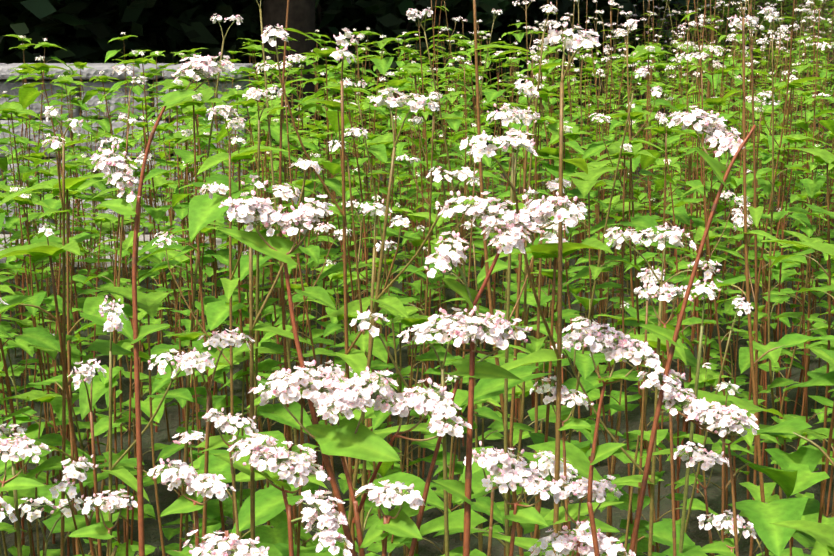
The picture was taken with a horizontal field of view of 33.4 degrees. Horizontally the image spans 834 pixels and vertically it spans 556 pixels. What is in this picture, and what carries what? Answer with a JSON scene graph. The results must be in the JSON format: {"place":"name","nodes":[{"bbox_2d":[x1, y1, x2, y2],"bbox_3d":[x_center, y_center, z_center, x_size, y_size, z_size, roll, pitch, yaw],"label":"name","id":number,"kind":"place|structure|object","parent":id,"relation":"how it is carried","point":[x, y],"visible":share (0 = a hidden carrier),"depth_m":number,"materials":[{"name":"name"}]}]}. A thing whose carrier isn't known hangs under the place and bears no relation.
{"place":"outdoors","nodes":[
{"label":"outdoors","id":0,"kind":"place"},
{"bbox_2d":[0,234,276,267],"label":"gravel path","id":1,"kind":"structure","parent":0,"point":[147,238],"depth_m":6.64,"materials":[{"name":"grey gravel"}]},
{"bbox_2d":[0,0,833,555],"bbox_3d":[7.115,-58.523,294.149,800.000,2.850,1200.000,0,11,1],"label":"ground","id":2,"kind":"structure","parent":0,"point":[694,532],"depth_m":4.02,"materials":[{"name":"soil"}]},
{"bbox_2d":[0,104,11,231],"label":"flowering plant","id":3,"kind":"object","parent":2,"relation":"on","point":[4,148],"visible":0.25,"depth_m":5.74,"materials":[{"name":"green plant"}]},
{"bbox_2d":[0,496,17,522],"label":"buckwheat","id":4,"kind":"object","parent":2,"relation":"on","point":[9,509],"visible":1,"depth_m":0.79,"materials":[{"name":"white plant"}]},
{"bbox_2d":[0,433,50,510],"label":"flowering plant","id":5,"kind":"object","parent":2,"relation":"on","point":[21,447],"visible":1,"depth_m":0.81,"materials":[{"name":"white plant"}]},
{"bbox_2d":[0,437,62,555],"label":"buckwheat","id":6,"kind":"object","parent":2,"relation":"on","point":[38,443],"visible":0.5,"depth_m":0.86,"materials":[{"name":"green plant"}]},
{"bbox_2d":[0,82,92,385],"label":"leafy buckwheat patch","id":7,"kind":"object","parent":2,"relation":"on","point":[36,149],"visible":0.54,"depth_m":4.44,"materials":[{"name":"green plant"}]},
{"bbox_2d":[0,423,94,555],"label":"buckwheat","id":8,"kind":"object","parent":2,"relation":"on","point":[15,502],"visible":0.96,"depth_m":0.91,"materials":[{"name":"white plant"}]},
{"bbox_2d":[24,106,100,555],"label":"buckwheat","id":9,"kind":"object","parent":2,"relation":"on","point":[64,524],"visible":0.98,"depth_m":1.26,"materials":[{"name":"plant"}]},
{"bbox_2d":[49,359,106,555],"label":"buckwheat","id":10,"kind":"object","parent":2,"relation":"on","point":[87,370],"visible":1,"depth_m":0.93,"materials":[{"name":"white plant"}]},
{"bbox_2d":[68,489,137,555],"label":"flowering plant","id":11,"kind":"object","parent":2,"relation":"on","point":[112,502],"visible":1,"depth_m":0.78,"materials":[{"name":"white plant"}]},
{"bbox_2d":[0,0,219,63],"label":"shrub","id":12,"kind":"object","parent":2,"relation":"on","point":[39,9],"visible":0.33,"depth_m":10.92,"materials":[{"name":"green plant"}]},
{"bbox_2d":[0,63,254,233],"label":"stone wall","id":13,"kind":"structure","parent":2,"relation":"on","point":[87,74],"depth_m":6.93,"materials":[{"name":"grey stone"}]},
{"bbox_2d":[0,0,261,77],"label":"shrub","id":14,"kind":"object","parent":2,"relation":"on","point":[140,14],"visible":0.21,"depth_m":11.17,"materials":[{"name":"green plant"}]},
{"bbox_2d":[74,295,211,555],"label":"buckwheat","id":15,"kind":"object","parent":2,"relation":"on","point":[126,476],"visible":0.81,"depth_m":1.02,"materials":[{"name":"white plant"}]},
{"bbox_2d":[0,32,306,321],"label":"leafy buckwheat patch","id":16,"kind":"object","parent":2,"relation":"on","point":[36,126],"visible":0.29,"depth_m":5.30,"materials":[{"name":"green plant"}]},
{"bbox_2d":[90,52,234,555],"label":"buckwheat","id":17,"kind":"object","parent":2,"relation":"on","point":[130,203],"visible":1,"depth_m":0.77,"materials":[{"name":"white plant"}]},
{"bbox_2d":[147,458,235,554],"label":"buckwheat","id":18,"kind":"object","parent":2,"relation":"on","point":[187,502],"visible":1,"depth_m":0.71,"materials":[{"name":"white plant"}]},
{"bbox_2d":[144,0,261,80],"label":"shrub","id":19,"kind":"object","parent":2,"relation":"on","point":[208,34],"visible":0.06,"depth_m":11.27,"materials":[{"name":"green plant"}]},
{"bbox_2d":[172,430,256,554],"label":"buckwheat","id":20,"kind":"object","parent":2,"relation":"on","point":[196,435],"visible":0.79,"depth_m":0.90,"materials":[{"name":"white plant"}]},
{"bbox_2d":[171,327,279,551],"bbox_3d":[-0.158,0.502,0.944,0.189,0.961,0.110,-6,13,-30],"label":"buckwheat","id":21,"kind":"object","parent":2,"relation":"on","point":[208,443],"visible":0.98,"depth_m":0.85,"materials":[{"name":"white plant"}]},
{"bbox_2d":[182,530,268,555],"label":"buckwheat","id":22,"kind":"object","parent":2,"relation":"on","point":[228,544],"visible":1,"depth_m":0.60,"materials":[{"name":"white plant"}]},
{"bbox_2d":[202,407,258,539],"bbox_3d":[-0.087,0.538,0.877,0.031,0.924,0.121,-6,13,-30],"label":"flowering plant","id":23,"kind":"object","parent":2,"relation":"on","point":[221,422],"visible":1,"depth_m":0.83,"materials":[{"name":"white plant"}]},
{"bbox_2d":[0,34,475,434],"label":"leafy buckwheat patch","id":24,"kind":"object","parent":2,"relation":"on","point":[383,65],"visible":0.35,"depth_m":4.15,"materials":[{"name":"green plant"}]},
{"bbox_2d":[200,158,323,545],"bbox_3d":[-0.095,0.444,0.980,0.147,1.061,0.197,0,11,1],"label":"buckwheat","id":25,"kind":"object","parent":2,"relation":"on","point":[286,194],"visible":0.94,"depth_m":0.88,"materials":[{"name":"white plant"}]},
{"bbox_2d":[260,0,316,167],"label":"tree","id":26,"kind":"object","parent":2,"relation":"on","point":[301,15],"visible":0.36,"depth_m":9.75,"materials":[{"name":"brown plant"}]},
{"bbox_2d":[227,433,352,555],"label":"buckwheat","id":27,"kind":"object","parent":2,"relation":"on","point":[290,465],"visible":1,"depth_m":0.61,"materials":[{"name":"white plant"}]},
{"bbox_2d":[152,28,452,259],"bbox_3d":[-0.510,-0.656,6.601,1.382,1.045,1.299,0,11,1],"label":"leafy buckwheat patch","id":28,"kind":"object","parent":2,"relation":"on","point":[307,118],"visible":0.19,"depth_m":6.48,"materials":[{"name":"green plant"}]},
{"bbox_2d":[249,360,400,555],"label":"buckwheat","id":29,"kind":"object","parent":2,"relation":"on","point":[348,435],"visible":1,"depth_m":0.63,"materials":[{"name":"white plant"}]},
{"bbox_2d":[261,24,409,555],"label":"buckwheat","id":30,"kind":"object","parent":2,"relation":"on","point":[355,360],"visible":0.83,"depth_m":1.08,"materials":[{"name":"plant"}]},
{"bbox_2d":[217,190,471,555],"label":"buckwheat","id":31,"kind":"object","parent":2,"relation":"on","point":[302,219],"visible":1,"depth_m":0.65,"materials":[{"name":"white plant"}]},
{"bbox_2d":[207,0,526,144],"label":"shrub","id":32,"kind":"object","parent":2,"relation":"on","point":[391,20],"visible":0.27,"depth_m":10.92,"materials":[{"name":"green plant"}]},
{"bbox_2d":[246,0,520,127],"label":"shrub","id":33,"kind":"object","parent":2,"relation":"on","point":[360,24],"visible":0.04,"depth_m":12.55,"materials":[{"name":"green plant"}]},
{"bbox_2d":[355,480,424,555],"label":"buckwheat","id":34,"kind":"object","parent":2,"relation":"on","point":[399,522],"visible":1,"depth_m":0.61,"materials":[{"name":"white plant"}]},
{"bbox_2d":[317,87,477,555],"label":"buckwheat","id":35,"kind":"object","parent":2,"relation":"on","point":[396,305],"visible":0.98,"depth_m":1.01,"materials":[{"name":"white plant"}]},
{"bbox_2d":[349,310,462,555],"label":"buckwheat","id":36,"kind":"object","parent":2,"relation":"on","point":[364,323],"visible":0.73,"depth_m":0.86,"materials":[{"name":"white plant"}]},
{"bbox_2d":[0,0,833,555],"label":"flowering plants","id":37,"kind":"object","parent":2,"relation":"on","point":[778,522],"depth_m":2.22,"materials":[{"name":"green plant"}]},
{"bbox_2d":[244,27,603,325],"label":"flowering plants","id":38,"kind":"object","parent":2,"relation":"on","point":[402,72],"visible":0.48,"depth_m":5.41,"materials":[{"name":"green plant"}]},
{"bbox_2d":[321,20,566,225],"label":"flowering plants","id":39,"kind":"object","parent":2,"relation":"on","point":[519,36],"visible":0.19,"depth_m":7.73,"materials":[{"name":"green plant"}]},
{"bbox_2d":[433,10,473,120],"bbox_3d":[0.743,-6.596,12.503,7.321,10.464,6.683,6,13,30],"label":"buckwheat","id":40,"kind":"object","parent":2,"relation":"on","point":[460,21],"visible":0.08,"depth_m":12.97,"materials":[{"name":"plant"}]},
{"bbox_2d":[408,351,523,555],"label":"buckwheat","id":41,"kind":"object","parent":2,"relation":"on","point":[484,370],"visible":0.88,"depth_m":0.66,"materials":[{"name":"green plant"}]},
{"bbox_2d":[463,441,524,555],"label":"flowering plant","id":42,"kind":"object","parent":2,"relation":"on","point":[491,459],"visible":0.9,"depth_m":0.71,"materials":[{"name":"white plant"}]},
{"bbox_2d":[419,191,586,555],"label":"buckwheat","id":43,"kind":"object","parent":2,"relation":"on","point":[462,328],"visible":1,"depth_m":0.64,"materials":[{"name":"white plant"}]},
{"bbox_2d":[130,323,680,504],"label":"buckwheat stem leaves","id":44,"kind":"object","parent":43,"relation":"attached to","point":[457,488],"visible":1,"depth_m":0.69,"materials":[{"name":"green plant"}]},
{"bbox_2d":[400,103,618,555],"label":"buckwheat","id":45,"kind":"object","parent":2,"relation":"on","point":[577,459],"visible":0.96,"depth_m":1.14,"materials":[{"name":"green plant"}]},
{"bbox_2d":[482,461,560,555],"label":"buckwheat","id":46,"kind":"object","parent":2,"relation":"on","point":[530,483],"visible":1,"depth_m":0.68,"materials":[{"name":"white plant"}]},
{"bbox_2d":[482,450,577,555],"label":"buckwheat","id":47,"kind":"object","parent":2,"relation":"on","point":[529,543],"visible":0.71,"depth_m":0.90,"materials":[{"name":"white plant"}]},
{"bbox_2d":[459,22,623,554],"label":"buckwheat","id":48,"kind":"object","parent":2,"relation":"on","point":[556,515],"visible":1,"depth_m":0.82,"materials":[{"name":"white plant"}]},
{"bbox_2d":[436,0,662,113],"bbox_3d":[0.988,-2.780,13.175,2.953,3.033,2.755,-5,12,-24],"label":"buckwheat","id":49,"kind":"object","parent":2,"relation":"on","point":[511,14],"visible":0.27,"depth_m":12.67,"materials":[{"name":"green plant"}]},
{"bbox_2d":[529,375,593,555],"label":"flowering plant","id":50,"kind":"object","parent":2,"relation":"on","point":[568,422],"visible":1,"depth_m":0.84,"materials":[{"name":"white plant"}]},
{"bbox_2d":[420,0,719,267],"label":"flowering plants","id":51,"kind":"object","parent":2,"relation":"on","point":[524,98],"visible":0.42,"depth_m":6.42,"materials":[{"name":"green plant"}]},
{"bbox_2d":[539,474,622,555],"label":"flowering plant","id":52,"kind":"object","parent":2,"relation":"on","point":[578,489],"visible":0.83,"depth_m":0.74,"materials":[{"name":"white plant"}]},
{"bbox_2d":[528,520,635,555],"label":"buckwheat","id":53,"kind":"object","parent":2,"relation":"on","point":[564,544],"visible":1,"depth_m":0.69,"materials":[{"name":"white plant"}]},
{"bbox_2d":[379,0,833,433],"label":"flowering plants","id":54,"kind":"object","parent":2,"relation":"on","point":[490,95],"visible":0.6,"depth_m":4.12,"materials":[{"name":"green plant"}]},
{"bbox_2d":[562,323,660,555],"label":"buckwheat","id":55,"kind":"object","parent":2,"relation":"on","point":[624,347],"visible":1,"depth_m":0.69,"materials":[{"name":"white plant"}]},
{"bbox_2d":[527,0,697,85],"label":"shrub","id":56,"kind":"object","parent":2,"relation":"on","point":[671,6],"visible":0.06,"depth_m":14.49,"materials":[{"name":"green plant"}]},
{"bbox_2d":[551,222,720,555],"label":"buckwheat","id":57,"kind":"object","parent":2,"relation":"on","point":[664,238],"visible":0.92,"depth_m":1.00,"materials":[{"name":"white plant"}]},
{"bbox_2d":[541,0,785,220],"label":"flowering plants","id":58,"kind":"object","parent":2,"relation":"on","point":[645,64],"visible":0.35,"depth_m":7.65,"materials":[{"name":"green plant"}]},
{"bbox_2d":[634,281,694,555],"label":"flowering plant","id":59,"kind":"object","parent":2,"relation":"on","point":[662,294],"visible":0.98,"depth_m":0.80,"materials":[{"name":"white plant"}]},
{"bbox_2d":[637,277,721,552],"bbox_3d":[0.201,0.478,1.035,0.174,0.973,0.129,7,13,32],"label":"buckwheat","id":60,"kind":"object","parent":2,"relation":"on","point":[700,288],"visible":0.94,"depth_m":0.96,"materials":[{"name":"white plant"}]},
{"bbox_2d":[550,0,833,328],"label":"flowering plants","id":61,"kind":"object","parent":2,"relation":"on","point":[809,115],"visible":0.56,"depth_m":5.27,"materials":[{"name":"green plant"}]},
{"bbox_2d":[628,105,758,554],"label":"buckwheat","id":62,"kind":"object","parent":2,"relation":"on","point":[717,414],"visible":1,"depth_m":0.76,"materials":[{"name":"white plant"}]},
{"bbox_2d":[580,0,815,102],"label":"flowering plants","id":63,"kind":"object","parent":2,"relation":"on","point":[615,51],"visible":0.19,"depth_m":13.72,"materials":[{"name":"green plant"}]},
{"bbox_2d":[674,441,729,555],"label":"flowering plant","id":64,"kind":"object","parent":2,"relation":"on","point":[709,459],"visible":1,"depth_m":0.81,"materials":[{"name":"white plant"}]},
{"bbox_2d":[603,0,833,174],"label":"flowering plants","id":65,"kind":"object","parent":2,"relation":"on","point":[764,55],"visible":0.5,"depth_m":9.31,"materials":[{"name":"green plant"}]},
{"bbox_2d":[697,510,755,555],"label":"flowering plant","id":66,"kind":"object","parent":2,"relation":"on","point":[725,547],"visible":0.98,"depth_m":0.79,"materials":[{"name":"white plant"}]},
{"bbox_2d":[699,406,756,555],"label":"flowering plant","id":67,"kind":"object","parent":2,"relation":"on","point":[751,419],"visible":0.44,"depth_m":0.77,"materials":[{"name":"white plant"}]},
{"bbox_2d":[661,0,833,40],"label":"flowering plants","id":68,"kind":"object","parent":2,"relation":"on","point":[759,3],"visible":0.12,"depth_m":15.73,"materials":[{"name":"green plant"}]},
{"bbox_2d":[666,0,833,261],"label":"flowering plants","id":69,"kind":"object","parent":2,"relation":"on","point":[728,61],"visible":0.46,"depth_m":6.54,"materials":[{"name":"green plant"}]},
{"bbox_2d":[708,0,833,117],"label":"flowering plants","id":70,"kind":"object","parent":2,"relation":"on","point":[826,26],"visible":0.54,"depth_m":11.66,"materials":[{"name":"green plant"}]},
{"bbox_2d":[737,1,833,224],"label":"flowering plants","id":71,"kind":"object","parent":2,"relation":"on","point":[796,51],"visible":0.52,"depth_m":7.63,"materials":[{"name":"green plant"}]},
{"bbox_2d":[763,0,833,57],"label":"flowering plants","id":72,"kind":"object","parent":2,"relation":"on","point":[828,4],"visible":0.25,"depth_m":14.38,"materials":[{"name":"green plant"}]},
{"bbox_2d":[771,64,833,333],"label":"flowering plant","id":73,"kind":"object","parent":2,"relation":"on","point":[799,69],"visible":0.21,"depth_m":4.66,"materials":[{"name":"green plant"}]}
]}

